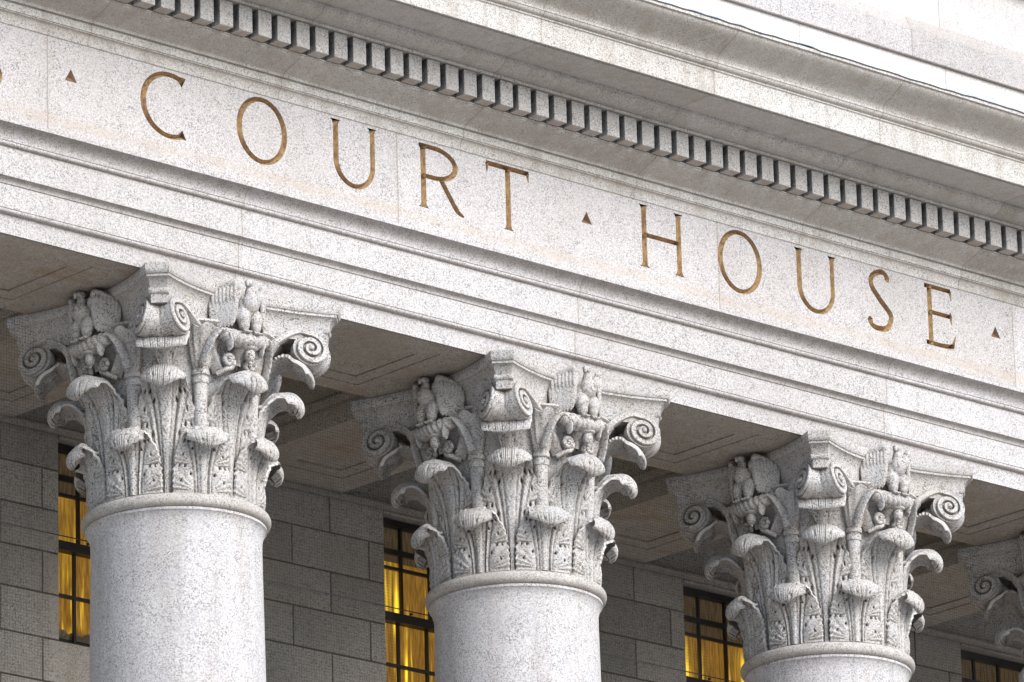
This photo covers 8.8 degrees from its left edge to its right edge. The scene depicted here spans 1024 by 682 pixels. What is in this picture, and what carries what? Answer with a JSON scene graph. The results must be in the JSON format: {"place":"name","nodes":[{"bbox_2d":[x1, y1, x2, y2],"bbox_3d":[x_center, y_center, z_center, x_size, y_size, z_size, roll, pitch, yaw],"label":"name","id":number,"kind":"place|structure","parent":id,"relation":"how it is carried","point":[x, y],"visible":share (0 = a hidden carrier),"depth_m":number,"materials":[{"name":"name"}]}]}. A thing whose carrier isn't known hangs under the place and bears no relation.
{"place":"outdoors","nodes":[
{"label":"outdoors","id":0,"kind":"place"},
{"bbox_2d":[659,0,1023,111],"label":"attic wall","id":1,"kind":"structure","parent":0,"point":[977,46],"depth_m":48.47,"materials":[{"name":"stone"}]},
{"label":"ground","id":2,"kind":"structure","parent":0,"visible":0},
{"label":"portico floor","id":3,"kind":"structure","parent":2,"relation":"on","visible":0},
{"bbox_2d":[7,261,340,681],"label":"stone column","id":4,"kind":"structure","parent":3,"relation":"on","point":[170,371],"depth_m":43.13,"materials":[{"name":"stone"}]},
{"bbox_2d":[350,349,669,681],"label":"stone column","id":5,"kind":"structure","parent":3,"relation":"on","point":[509,452],"depth_m":45.12,"materials":[{"name":"stone"}]},
{"bbox_2d":[0,397,1023,681],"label":"back wall","id":6,"kind":"structure","parent":3,"relation":"on","point":[408,637],"depth_m":47.78,"materials":[{"name":"grey stone"}]},
{"bbox_2d":[58,443,89,646],"bbox_3d":[-2.827,1.512,46.515,1.104,1.454,0.135,14,-24,-40],"label":"window","id":7,"kind":"structure","parent":6,"relation":"in","point":[74,554],"depth_m":46.31,"materials":[{"name":"yellow glass"}]},
{"bbox_2d":[383,518,434,681],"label":"window","id":8,"kind":"structure","parent":6,"relation":"in","point":[413,650],"depth_m":48.36,"materials":[{"name":"yellow glass"}]},
{"bbox_2d":[683,586,743,681],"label":"window","id":9,"kind":"structure","parent":6,"relation":"in","point":[725,653],"depth_m":50.39,"materials":[{"name":"yellow glass"}]},
{"bbox_2d":[961,650,1023,681],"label":"window","id":10,"kind":"structure","parent":6,"relation":"in","point":[1008,671],"depth_m":52.41,"materials":[{"name":"yellow glass"}]},
{"bbox_2d":[666,430,972,681],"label":"stone column","id":11,"kind":"structure","parent":3,"relation":"on","point":[817,528],"depth_m":47.10,"materials":[{"name":"stone"}]},
{"bbox_2d":[0,0,1023,491],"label":"entablature","id":12,"kind":"structure","parent":11,"relation":"on","point":[702,212],"depth_m":45.56,"materials":[{"name":"stone"}]},
{"bbox_2d":[0,233,1023,627],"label":"portico ceiling","id":13,"kind":"structure","parent":11,"relation":"on","point":[364,363],"depth_m":46.73,"materials":[{"name":"stone"}]},
{"bbox_2d":[957,533,1023,681],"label":"stone column","id":14,"kind":"structure","parent":3,"relation":"on","point":[1003,563],"depth_m":49.57,"materials":[{"name":"stone"}]}
]}

